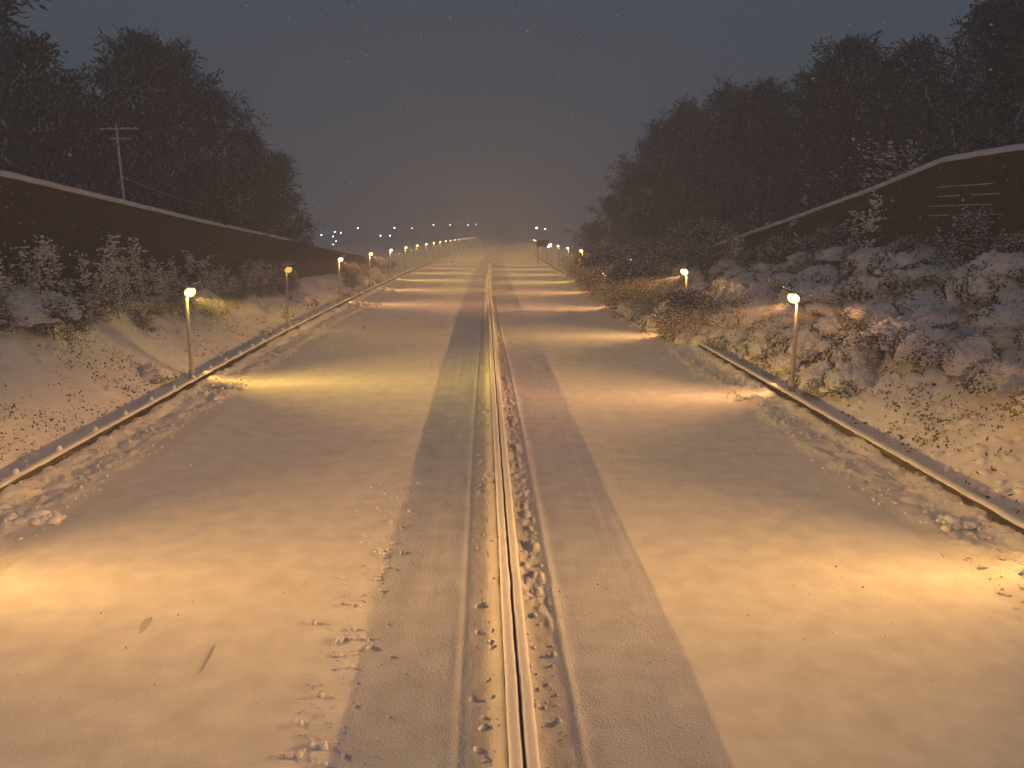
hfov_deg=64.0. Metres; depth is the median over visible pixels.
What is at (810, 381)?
snow laden bramble
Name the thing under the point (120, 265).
snowy sapling
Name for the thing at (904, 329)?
snow laden bramble
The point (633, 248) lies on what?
snow dusted shrub
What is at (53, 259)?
snowy sapling
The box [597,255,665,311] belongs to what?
snow dusted shrub
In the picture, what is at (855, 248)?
snow dusted shrub
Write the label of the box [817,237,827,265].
snowy sapling
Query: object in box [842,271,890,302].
snow laden bramble
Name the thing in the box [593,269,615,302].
snow dusted shrub
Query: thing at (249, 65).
sky
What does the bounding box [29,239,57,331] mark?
snowy sapling
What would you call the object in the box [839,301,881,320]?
snow laden bramble
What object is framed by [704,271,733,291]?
snow laden bramble
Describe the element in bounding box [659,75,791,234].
bare tree
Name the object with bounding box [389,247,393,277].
street lamp
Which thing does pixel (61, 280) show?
snowy sapling
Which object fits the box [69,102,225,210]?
bare tree
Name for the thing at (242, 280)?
snow dusted shrub
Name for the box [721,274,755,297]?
snow laden bramble
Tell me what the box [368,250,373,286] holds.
street lamp
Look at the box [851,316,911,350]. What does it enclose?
snow laden bramble
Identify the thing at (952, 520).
snow heap
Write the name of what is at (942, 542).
verge
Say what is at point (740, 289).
snow laden bramble
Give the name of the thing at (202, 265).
snowy sapling
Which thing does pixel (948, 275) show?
snow laden bramble
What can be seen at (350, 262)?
snow dusted shrub
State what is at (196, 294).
snowy sapling
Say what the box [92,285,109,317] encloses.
snowy sapling
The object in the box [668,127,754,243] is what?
bare tree
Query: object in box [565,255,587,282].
snow dusted shrub
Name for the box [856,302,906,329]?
snow laden bramble
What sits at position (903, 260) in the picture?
snow laden bramble
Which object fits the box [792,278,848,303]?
snow laden bramble
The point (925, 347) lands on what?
snow laden bramble
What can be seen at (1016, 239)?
snow dusted shrub
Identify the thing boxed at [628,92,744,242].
bare tree
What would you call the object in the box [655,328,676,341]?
snow laden bramble
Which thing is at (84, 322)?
snow dusted shrub
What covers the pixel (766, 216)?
bare tree
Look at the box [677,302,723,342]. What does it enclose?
snow dusted shrub
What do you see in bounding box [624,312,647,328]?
snow laden bramble
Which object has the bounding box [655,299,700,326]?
snow laden bramble
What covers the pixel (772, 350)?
snow laden bramble
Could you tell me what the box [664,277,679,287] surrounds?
snow laden bramble
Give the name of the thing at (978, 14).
bare tree
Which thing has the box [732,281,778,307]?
snow laden bramble
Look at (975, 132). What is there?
bare tree
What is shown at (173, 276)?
snowy sapling
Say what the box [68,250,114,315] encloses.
snowy sapling
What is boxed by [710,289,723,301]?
snow laden bramble
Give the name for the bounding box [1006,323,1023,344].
snow laden bramble
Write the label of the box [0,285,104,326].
snow laden bramble
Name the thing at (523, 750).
median guardrail
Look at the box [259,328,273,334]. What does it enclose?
snow laden bramble
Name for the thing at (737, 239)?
snowy sapling
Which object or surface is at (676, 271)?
snow laden bramble
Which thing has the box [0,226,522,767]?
road
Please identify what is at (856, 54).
bare tree
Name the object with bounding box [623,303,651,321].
snow laden bramble
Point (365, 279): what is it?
snow laden bramble
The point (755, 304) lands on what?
snow laden bramble
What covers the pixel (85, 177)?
bare tree
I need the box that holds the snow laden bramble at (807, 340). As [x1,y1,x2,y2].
[777,329,825,362]
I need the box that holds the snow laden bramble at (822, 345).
[814,338,835,352]
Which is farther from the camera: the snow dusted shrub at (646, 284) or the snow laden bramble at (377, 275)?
the snow laden bramble at (377, 275)
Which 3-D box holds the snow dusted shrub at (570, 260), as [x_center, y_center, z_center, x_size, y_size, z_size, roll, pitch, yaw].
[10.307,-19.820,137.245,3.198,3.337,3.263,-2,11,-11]
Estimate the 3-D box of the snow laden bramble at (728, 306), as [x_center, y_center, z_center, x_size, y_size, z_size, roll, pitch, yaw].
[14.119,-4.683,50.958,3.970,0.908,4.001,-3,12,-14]
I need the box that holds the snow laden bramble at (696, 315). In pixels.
[663,309,706,334]
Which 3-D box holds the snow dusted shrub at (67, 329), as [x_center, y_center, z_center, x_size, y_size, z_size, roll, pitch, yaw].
[-18.473,-2.351,33.098,2.313,2.444,1.984,-8,14,-36]
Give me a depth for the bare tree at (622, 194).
107.50 m
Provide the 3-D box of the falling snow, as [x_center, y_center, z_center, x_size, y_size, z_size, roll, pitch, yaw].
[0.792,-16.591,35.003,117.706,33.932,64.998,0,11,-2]
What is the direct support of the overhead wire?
attached to the utility pole at (239, 205)
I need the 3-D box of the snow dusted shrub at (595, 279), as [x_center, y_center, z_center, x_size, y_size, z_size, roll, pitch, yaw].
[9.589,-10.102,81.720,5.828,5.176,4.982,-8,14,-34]
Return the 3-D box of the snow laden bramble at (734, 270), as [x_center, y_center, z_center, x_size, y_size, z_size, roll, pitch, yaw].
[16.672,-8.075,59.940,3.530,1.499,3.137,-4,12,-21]
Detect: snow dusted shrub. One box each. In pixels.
[0,296,16,331]
[26,294,90,351]
[70,312,98,336]
[72,286,126,319]
[126,304,160,332]
[150,302,167,317]
[162,289,194,320]
[199,284,217,295]
[199,299,219,317]
[218,290,242,309]
[227,274,259,297]
[230,289,246,306]
[250,282,267,298]
[260,276,285,297]
[275,280,291,293]
[276,271,300,291]
[340,259,361,273]
[340,264,360,277]
[342,269,365,286]
[342,278,356,288]
[357,264,370,274]
[363,256,379,270]
[370,262,382,269]
[381,264,391,274]
[386,261,400,272]
[559,254,571,268]
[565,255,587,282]
[565,256,575,270]
[565,265,579,277]
[571,254,589,284]
[573,263,590,289]
[575,244,624,297]
[575,260,596,294]
[577,242,620,285]
[577,251,622,295]
[584,259,615,301]
[591,249,671,307]
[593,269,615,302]
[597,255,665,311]
[599,291,614,308]
[603,257,671,303]
[613,260,661,300]
[614,235,656,261]
[625,274,667,313]
[635,286,681,314]
[648,281,727,341]
[655,267,670,281]
[657,219,698,270]
[657,240,694,272]
[667,274,693,291]
[675,213,732,261]
[677,243,716,275]
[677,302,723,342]
[682,220,741,266]
[713,235,749,264]
[733,247,756,267]
[756,232,792,265]
[789,234,815,252]
[796,223,847,269]
[836,138,927,235]
[842,241,873,260]
[877,232,924,253]
[927,207,1007,275]
[992,228,1023,281]
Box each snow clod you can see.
[274,750,303,758]
[336,635,344,642]
[377,547,390,551]
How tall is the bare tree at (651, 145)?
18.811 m
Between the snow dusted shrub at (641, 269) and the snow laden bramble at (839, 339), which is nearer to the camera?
the snow laden bramble at (839, 339)
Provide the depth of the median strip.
16.25 m
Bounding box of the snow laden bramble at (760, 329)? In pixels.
[740,319,793,337]
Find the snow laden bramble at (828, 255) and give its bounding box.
[814,245,858,260]
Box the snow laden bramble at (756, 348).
[741,333,779,362]
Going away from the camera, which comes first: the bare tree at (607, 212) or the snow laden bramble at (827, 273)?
the snow laden bramble at (827, 273)
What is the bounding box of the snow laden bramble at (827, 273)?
[784,261,851,288]
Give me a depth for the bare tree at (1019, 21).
44.04 m
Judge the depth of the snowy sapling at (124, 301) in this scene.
42.76 m
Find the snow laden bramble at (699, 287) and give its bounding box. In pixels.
[689,283,708,291]
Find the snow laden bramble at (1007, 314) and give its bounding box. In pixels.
[957,298,1023,329]
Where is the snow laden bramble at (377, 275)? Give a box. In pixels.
[364,267,388,282]
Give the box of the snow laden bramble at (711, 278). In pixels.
[704,274,715,281]
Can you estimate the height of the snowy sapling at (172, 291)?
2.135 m
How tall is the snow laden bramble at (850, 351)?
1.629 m
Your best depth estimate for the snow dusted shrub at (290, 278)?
74.69 m
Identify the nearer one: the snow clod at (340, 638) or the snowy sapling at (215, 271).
the snow clod at (340, 638)
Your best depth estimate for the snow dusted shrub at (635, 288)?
66.44 m
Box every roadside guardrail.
[0,253,451,491]
[533,253,1023,533]
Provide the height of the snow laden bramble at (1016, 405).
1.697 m
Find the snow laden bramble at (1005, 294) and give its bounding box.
[993,285,1023,303]
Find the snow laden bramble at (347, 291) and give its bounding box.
[329,286,364,296]
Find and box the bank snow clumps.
[0,262,1023,496]
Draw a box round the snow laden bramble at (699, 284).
[691,281,712,288]
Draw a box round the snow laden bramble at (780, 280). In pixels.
[765,271,795,292]
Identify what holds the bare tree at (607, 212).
on the bank at (871, 412)
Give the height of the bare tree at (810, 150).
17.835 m
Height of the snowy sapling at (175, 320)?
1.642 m
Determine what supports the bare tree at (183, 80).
on the bank at (19, 383)
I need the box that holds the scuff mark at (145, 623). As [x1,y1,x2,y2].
[139,617,151,632]
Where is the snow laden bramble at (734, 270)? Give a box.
[715,264,747,278]
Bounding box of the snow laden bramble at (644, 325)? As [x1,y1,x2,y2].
[637,300,668,332]
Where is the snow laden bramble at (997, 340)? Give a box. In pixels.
[965,327,1020,348]
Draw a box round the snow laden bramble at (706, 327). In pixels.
[696,325,715,334]
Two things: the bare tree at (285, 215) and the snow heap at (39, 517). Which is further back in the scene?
the bare tree at (285, 215)
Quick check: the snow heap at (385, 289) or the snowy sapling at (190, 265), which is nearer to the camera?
the snowy sapling at (190, 265)
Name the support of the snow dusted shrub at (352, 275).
on the bank at (19, 383)
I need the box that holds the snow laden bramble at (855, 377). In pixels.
[816,357,876,398]
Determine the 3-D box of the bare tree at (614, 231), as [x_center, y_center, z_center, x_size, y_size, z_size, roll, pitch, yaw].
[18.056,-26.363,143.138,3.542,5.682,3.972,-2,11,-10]
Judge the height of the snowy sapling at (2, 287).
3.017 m
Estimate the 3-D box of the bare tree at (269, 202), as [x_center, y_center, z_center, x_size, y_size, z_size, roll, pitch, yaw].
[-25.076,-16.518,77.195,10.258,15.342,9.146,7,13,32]
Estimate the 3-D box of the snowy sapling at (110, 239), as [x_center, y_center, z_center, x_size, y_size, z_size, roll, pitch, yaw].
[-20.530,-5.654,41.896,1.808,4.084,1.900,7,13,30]
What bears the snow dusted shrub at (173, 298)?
on the bank at (19, 383)
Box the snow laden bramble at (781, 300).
[772,281,808,308]
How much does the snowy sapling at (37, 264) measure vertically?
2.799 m
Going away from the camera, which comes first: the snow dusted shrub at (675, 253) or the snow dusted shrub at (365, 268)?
the snow dusted shrub at (675, 253)
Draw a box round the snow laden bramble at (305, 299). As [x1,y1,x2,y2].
[284,290,319,305]
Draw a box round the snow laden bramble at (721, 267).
[706,255,747,274]
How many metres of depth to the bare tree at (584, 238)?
136.29 m
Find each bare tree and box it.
[0,0,133,182]
[0,28,156,200]
[2,81,111,192]
[10,89,152,202]
[49,23,231,229]
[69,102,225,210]
[108,36,275,224]
[130,86,281,241]
[182,151,240,221]
[202,126,298,243]
[233,176,308,240]
[252,150,318,256]
[565,221,610,256]
[572,193,640,255]
[603,158,671,253]
[604,118,700,265]
[608,219,621,243]
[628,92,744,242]
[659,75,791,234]
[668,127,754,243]
[698,75,820,240]
[699,104,822,234]
[738,58,883,223]
[756,91,858,215]
[787,30,938,207]
[811,56,966,198]
[829,31,994,197]
[864,0,1023,154]
[868,0,1023,185]
[917,30,1023,157]
[1011,102,1023,143]
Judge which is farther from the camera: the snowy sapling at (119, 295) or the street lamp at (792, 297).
the snowy sapling at (119, 295)
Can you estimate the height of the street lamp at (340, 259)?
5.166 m
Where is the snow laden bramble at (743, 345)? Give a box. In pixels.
[740,339,750,348]
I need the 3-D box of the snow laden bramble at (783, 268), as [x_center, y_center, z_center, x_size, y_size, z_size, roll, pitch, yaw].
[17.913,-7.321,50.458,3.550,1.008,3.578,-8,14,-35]
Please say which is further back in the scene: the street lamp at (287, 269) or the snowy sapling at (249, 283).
the snowy sapling at (249, 283)
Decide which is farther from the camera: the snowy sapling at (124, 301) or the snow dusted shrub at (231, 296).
the snow dusted shrub at (231, 296)
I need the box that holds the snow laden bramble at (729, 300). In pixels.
[719,292,741,303]
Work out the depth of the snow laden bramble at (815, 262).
47.27 m
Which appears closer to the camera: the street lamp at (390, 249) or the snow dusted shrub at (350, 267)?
the snow dusted shrub at (350, 267)
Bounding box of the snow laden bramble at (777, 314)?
[758,303,815,323]
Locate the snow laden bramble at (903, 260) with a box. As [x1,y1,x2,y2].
[858,244,955,274]
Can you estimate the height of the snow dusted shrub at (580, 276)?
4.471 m
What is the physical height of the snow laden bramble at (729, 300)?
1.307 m
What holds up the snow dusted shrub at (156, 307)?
on the bank at (19, 383)
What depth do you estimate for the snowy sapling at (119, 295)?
40.33 m
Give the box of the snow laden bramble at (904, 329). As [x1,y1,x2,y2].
[876,318,933,350]
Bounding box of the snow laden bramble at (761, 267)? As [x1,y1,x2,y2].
[749,259,780,272]
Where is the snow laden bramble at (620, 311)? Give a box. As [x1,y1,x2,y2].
[607,295,647,318]
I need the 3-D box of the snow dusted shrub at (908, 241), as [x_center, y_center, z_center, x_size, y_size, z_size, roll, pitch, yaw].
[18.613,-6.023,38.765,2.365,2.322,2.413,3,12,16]
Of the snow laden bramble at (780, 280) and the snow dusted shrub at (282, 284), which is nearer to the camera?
the snow laden bramble at (780, 280)
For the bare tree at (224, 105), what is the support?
on the bank at (19, 383)
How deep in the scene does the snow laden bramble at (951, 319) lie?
31.40 m
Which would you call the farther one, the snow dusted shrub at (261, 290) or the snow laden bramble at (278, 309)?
the snow dusted shrub at (261, 290)
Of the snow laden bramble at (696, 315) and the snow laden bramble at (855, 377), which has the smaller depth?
the snow laden bramble at (855, 377)
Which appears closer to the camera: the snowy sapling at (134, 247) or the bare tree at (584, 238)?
the snowy sapling at (134, 247)
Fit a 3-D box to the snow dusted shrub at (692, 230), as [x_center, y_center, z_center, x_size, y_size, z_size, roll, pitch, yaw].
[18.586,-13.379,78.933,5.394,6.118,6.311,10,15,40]
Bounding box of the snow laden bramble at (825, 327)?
[809,315,849,337]
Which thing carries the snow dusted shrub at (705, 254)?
on the bank at (871, 412)
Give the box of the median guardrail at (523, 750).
[487,245,540,767]
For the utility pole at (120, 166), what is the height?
9.000 m
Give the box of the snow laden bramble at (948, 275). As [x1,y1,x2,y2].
[937,264,963,290]
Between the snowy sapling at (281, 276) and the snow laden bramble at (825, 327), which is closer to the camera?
the snow laden bramble at (825, 327)
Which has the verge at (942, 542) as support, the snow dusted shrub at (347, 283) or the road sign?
the road sign
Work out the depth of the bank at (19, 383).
37.05 m
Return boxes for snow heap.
[3,508,66,525]
[210,381,242,388]
[348,302,381,306]
[376,287,394,290]
[735,393,778,399]
[919,508,978,531]
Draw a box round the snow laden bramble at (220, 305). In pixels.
[188,288,233,315]
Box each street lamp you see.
[183,281,200,378]
[284,262,294,327]
[337,254,345,300]
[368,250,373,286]
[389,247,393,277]
[677,264,688,313]
[782,286,800,391]
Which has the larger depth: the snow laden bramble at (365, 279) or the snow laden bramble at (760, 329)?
the snow laden bramble at (365, 279)
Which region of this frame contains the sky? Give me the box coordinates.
[0,0,1023,226]
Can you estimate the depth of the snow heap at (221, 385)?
37.17 m
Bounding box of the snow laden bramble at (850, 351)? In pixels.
[823,332,882,368]
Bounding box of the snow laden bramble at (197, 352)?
[184,348,204,356]
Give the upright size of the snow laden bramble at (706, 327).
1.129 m
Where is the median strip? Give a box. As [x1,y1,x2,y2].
[466,228,576,767]
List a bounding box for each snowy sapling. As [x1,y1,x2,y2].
[0,252,31,335]
[0,259,8,326]
[0,266,15,338]
[6,271,19,293]
[7,240,61,329]
[9,256,53,289]
[27,251,51,281]
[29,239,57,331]
[30,240,71,323]
[32,234,53,289]
[42,245,79,298]
[51,260,84,308]
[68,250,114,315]
[68,278,75,295]
[84,289,97,322]
[86,260,101,291]
[87,246,125,322]
[91,280,106,323]
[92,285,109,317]
[97,236,127,323]
[100,263,116,296]
[101,234,126,305]
[102,258,140,308]
[104,257,127,320]
[109,255,134,309]
[112,272,129,317]
[119,237,147,304]
[126,267,144,314]
[127,246,147,306]
[133,261,153,304]
[133,267,149,308]
[142,272,166,311]
[143,257,162,303]
[148,262,169,307]
[155,278,175,308]
[158,271,173,309]
[164,276,174,301]
[166,256,189,296]
[167,266,179,293]
[167,309,181,334]
[174,278,188,299]
[182,250,203,290]
[184,256,197,283]
[190,281,203,305]
[193,267,205,289]
[198,255,213,288]
[200,258,219,290]
[207,269,234,304]
[213,270,221,292]
[217,265,228,295]
[224,274,234,298]
[242,276,251,299]
[277,266,284,282]
[726,232,746,265]
[786,217,804,252]
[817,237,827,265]
[843,190,894,248]
[844,210,862,248]
[856,216,866,243]
[928,227,946,254]
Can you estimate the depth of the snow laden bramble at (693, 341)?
48.43 m
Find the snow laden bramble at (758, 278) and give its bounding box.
[714,267,774,286]
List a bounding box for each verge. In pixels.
[0,226,518,573]
[524,226,1023,613]
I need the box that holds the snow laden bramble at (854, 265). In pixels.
[829,247,879,274]
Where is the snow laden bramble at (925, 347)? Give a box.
[877,326,971,367]
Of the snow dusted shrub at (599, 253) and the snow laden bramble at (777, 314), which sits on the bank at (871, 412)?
the snow laden bramble at (777, 314)
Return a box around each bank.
[0,226,517,480]
[527,225,1023,520]
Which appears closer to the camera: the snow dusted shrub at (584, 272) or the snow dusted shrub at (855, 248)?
the snow dusted shrub at (855, 248)
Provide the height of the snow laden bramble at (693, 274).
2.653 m
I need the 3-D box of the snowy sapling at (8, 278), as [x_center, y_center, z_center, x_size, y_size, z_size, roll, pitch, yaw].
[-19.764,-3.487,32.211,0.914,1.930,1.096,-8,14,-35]
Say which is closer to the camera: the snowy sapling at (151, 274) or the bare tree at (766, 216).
the snowy sapling at (151, 274)
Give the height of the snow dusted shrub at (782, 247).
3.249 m
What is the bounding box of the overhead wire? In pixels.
[125,178,238,207]
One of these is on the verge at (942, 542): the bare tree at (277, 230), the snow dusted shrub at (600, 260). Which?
the snow dusted shrub at (600, 260)
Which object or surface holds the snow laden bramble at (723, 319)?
on the bank at (871, 412)
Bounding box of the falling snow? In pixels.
[0,0,1023,698]
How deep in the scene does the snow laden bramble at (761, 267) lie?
55.28 m
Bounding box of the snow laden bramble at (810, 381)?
[797,360,833,394]
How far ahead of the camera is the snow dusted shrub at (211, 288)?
53.49 m
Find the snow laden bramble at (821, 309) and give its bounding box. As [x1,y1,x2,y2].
[804,301,845,316]
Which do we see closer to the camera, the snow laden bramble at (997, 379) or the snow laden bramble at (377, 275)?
the snow laden bramble at (997, 379)
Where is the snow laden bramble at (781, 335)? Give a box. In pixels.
[765,321,812,342]
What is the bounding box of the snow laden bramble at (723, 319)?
[705,304,739,328]
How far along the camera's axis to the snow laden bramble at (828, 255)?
44.60 m
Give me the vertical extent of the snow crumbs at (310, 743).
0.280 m
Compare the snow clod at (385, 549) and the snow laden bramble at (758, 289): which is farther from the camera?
the snow laden bramble at (758, 289)
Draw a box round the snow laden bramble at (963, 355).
[939,334,1002,376]
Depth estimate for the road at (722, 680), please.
16.99 m
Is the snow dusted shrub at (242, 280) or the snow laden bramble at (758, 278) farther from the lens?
the snow dusted shrub at (242, 280)
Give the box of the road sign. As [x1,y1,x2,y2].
[536,240,547,264]
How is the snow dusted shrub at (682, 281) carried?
on the bank at (871, 412)
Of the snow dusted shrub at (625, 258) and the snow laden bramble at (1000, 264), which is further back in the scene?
the snow dusted shrub at (625, 258)
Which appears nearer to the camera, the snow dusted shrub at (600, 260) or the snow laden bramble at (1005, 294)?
the snow laden bramble at (1005, 294)
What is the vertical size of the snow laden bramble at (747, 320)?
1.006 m
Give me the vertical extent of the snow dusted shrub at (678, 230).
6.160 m
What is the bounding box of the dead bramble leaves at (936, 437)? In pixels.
[0,259,1023,513]
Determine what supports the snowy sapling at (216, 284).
on the bank at (19, 383)
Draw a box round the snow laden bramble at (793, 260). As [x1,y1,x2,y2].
[784,248,817,266]
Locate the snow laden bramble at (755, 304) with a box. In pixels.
[730,290,774,321]
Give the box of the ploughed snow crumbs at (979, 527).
[1,307,1023,609]
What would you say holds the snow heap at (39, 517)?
on the verge at (135, 462)
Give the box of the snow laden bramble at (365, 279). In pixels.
[352,275,380,286]
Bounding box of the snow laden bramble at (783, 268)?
[770,263,807,273]
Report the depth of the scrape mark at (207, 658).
14.32 m
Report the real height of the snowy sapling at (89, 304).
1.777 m
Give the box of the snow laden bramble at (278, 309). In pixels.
[257,302,297,318]
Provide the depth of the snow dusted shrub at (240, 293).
59.22 m
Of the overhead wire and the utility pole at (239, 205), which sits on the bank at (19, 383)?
the utility pole at (239, 205)
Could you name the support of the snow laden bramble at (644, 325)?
on the verge at (942, 542)
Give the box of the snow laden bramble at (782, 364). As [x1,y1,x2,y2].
[761,349,805,373]
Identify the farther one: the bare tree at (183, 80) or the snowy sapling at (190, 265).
the bare tree at (183, 80)
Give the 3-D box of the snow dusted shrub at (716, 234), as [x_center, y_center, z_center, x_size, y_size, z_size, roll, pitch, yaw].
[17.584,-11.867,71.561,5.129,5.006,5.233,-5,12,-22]
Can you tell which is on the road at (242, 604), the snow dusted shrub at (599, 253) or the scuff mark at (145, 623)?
the scuff mark at (145, 623)
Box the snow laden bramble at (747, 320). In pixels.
[739,315,759,328]
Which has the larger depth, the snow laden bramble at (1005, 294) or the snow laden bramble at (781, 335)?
the snow laden bramble at (781, 335)
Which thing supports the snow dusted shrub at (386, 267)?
on the bank at (19, 383)
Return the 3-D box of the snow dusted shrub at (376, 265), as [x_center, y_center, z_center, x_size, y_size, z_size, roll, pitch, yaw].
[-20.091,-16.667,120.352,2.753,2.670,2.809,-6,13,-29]
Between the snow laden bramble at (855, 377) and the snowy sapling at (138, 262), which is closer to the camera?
the snow laden bramble at (855, 377)
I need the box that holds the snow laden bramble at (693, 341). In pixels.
[689,329,715,349]
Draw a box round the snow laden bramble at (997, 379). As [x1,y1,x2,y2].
[960,355,1023,398]
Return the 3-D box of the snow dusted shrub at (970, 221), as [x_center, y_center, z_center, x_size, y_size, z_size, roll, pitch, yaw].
[19.217,-5.974,34.842,2.831,3.123,3.300,1,11,4]
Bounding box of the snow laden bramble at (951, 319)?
[905,303,968,330]
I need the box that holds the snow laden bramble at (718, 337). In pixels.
[700,322,750,347]
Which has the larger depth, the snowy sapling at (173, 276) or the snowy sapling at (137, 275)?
the snowy sapling at (173, 276)
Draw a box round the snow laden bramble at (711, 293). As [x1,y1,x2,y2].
[698,290,715,297]
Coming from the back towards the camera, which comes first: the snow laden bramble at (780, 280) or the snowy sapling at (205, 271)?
the snowy sapling at (205, 271)
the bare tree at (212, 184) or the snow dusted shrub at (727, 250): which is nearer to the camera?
the snow dusted shrub at (727, 250)
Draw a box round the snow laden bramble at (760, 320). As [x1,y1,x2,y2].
[752,312,769,324]
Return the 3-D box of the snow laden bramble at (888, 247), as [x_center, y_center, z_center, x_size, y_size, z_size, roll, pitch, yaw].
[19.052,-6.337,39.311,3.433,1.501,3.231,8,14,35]
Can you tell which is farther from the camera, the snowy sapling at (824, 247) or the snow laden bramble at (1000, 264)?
the snowy sapling at (824, 247)
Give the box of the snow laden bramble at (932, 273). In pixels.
[897,263,955,281]
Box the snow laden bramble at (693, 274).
[671,268,709,287]
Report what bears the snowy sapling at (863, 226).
on the bank at (871, 412)
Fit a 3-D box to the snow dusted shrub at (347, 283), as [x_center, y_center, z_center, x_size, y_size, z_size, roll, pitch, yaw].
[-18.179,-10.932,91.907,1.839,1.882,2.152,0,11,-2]
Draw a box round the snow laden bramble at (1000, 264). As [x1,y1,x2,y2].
[971,243,1023,276]
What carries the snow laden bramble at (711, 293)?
on the bank at (871, 412)
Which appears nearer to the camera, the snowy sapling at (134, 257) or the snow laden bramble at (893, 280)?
the snow laden bramble at (893, 280)
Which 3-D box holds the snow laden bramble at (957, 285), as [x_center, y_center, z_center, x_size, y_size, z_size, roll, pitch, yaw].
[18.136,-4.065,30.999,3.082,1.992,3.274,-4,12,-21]
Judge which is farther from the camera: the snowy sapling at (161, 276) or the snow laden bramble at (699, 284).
the snow laden bramble at (699, 284)
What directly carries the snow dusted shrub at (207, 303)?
on the bank at (19, 383)
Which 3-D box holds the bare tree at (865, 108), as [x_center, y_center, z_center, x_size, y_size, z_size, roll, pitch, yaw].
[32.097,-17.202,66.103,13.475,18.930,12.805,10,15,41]
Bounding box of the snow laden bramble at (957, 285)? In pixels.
[930,250,1023,302]
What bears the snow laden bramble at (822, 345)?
on the bank at (871, 412)
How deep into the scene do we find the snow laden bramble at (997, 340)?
27.43 m
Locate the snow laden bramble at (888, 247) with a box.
[863,236,928,261]
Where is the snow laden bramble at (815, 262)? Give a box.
[798,245,839,264]
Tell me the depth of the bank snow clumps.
28.03 m
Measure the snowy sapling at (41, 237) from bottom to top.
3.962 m
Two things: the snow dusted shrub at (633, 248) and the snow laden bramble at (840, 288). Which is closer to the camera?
the snow laden bramble at (840, 288)
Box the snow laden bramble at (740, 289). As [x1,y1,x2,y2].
[723,285,746,297]
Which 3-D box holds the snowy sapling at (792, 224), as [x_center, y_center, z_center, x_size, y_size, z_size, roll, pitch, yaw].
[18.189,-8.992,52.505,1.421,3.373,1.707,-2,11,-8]
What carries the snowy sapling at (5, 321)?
on the bank at (19, 383)
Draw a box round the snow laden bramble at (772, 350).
[766,340,785,355]
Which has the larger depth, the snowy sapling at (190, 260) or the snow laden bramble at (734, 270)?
the snow laden bramble at (734, 270)
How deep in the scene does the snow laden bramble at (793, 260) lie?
49.06 m
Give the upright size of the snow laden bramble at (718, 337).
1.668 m
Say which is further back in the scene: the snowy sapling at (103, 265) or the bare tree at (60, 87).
the bare tree at (60, 87)
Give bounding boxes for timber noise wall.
[0,170,366,297]
[700,143,1023,266]
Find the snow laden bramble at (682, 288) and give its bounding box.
[666,282,693,296]
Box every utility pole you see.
[100,124,138,199]
[226,193,255,227]
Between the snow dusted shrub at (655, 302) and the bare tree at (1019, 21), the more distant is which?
the snow dusted shrub at (655, 302)
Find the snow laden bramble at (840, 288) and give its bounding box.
[831,277,849,294]
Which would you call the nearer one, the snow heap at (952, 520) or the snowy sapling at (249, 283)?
the snow heap at (952, 520)
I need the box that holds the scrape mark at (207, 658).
[199,645,214,673]
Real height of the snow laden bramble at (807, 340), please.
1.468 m
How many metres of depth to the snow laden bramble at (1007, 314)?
27.86 m
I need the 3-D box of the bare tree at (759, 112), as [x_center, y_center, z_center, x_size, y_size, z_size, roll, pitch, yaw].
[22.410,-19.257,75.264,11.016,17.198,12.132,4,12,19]
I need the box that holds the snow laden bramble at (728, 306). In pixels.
[716,303,736,310]
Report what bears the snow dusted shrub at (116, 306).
on the bank at (19, 383)
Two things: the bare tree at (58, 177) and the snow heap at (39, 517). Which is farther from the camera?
the bare tree at (58, 177)
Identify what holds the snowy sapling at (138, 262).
on the bank at (19, 383)
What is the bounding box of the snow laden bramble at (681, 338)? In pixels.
[672,330,697,343]
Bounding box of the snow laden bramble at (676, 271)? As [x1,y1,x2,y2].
[667,261,699,279]
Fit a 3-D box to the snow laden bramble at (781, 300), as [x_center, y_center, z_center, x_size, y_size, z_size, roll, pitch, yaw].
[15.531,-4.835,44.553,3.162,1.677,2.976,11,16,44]
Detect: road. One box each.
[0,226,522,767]
[494,226,1023,767]
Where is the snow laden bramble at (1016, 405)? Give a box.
[1003,389,1023,416]
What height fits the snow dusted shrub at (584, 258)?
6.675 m
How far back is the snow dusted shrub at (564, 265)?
149.06 m
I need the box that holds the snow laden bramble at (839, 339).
[827,327,854,351]
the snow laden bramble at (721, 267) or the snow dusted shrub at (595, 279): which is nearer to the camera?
the snow laden bramble at (721, 267)
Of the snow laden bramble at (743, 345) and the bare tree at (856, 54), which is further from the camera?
the bare tree at (856, 54)
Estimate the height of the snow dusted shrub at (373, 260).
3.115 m
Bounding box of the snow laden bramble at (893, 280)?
[876,267,924,291]
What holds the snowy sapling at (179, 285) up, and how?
on the bank at (19, 383)
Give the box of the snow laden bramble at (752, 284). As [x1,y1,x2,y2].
[744,280,766,290]
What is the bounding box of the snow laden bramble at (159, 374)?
[137,362,176,383]
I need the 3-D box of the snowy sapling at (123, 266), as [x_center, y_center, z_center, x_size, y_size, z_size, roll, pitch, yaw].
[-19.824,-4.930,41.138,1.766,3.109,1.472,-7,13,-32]
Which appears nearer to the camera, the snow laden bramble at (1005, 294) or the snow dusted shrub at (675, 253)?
the snow laden bramble at (1005, 294)
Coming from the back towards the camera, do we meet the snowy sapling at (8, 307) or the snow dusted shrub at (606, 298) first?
the snow dusted shrub at (606, 298)
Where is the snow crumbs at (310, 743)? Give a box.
[16,327,1011,767]
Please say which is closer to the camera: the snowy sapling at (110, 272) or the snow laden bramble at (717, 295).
the snowy sapling at (110, 272)
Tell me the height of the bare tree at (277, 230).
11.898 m
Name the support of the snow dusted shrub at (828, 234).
on the bank at (871, 412)
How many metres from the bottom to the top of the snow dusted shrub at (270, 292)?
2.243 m

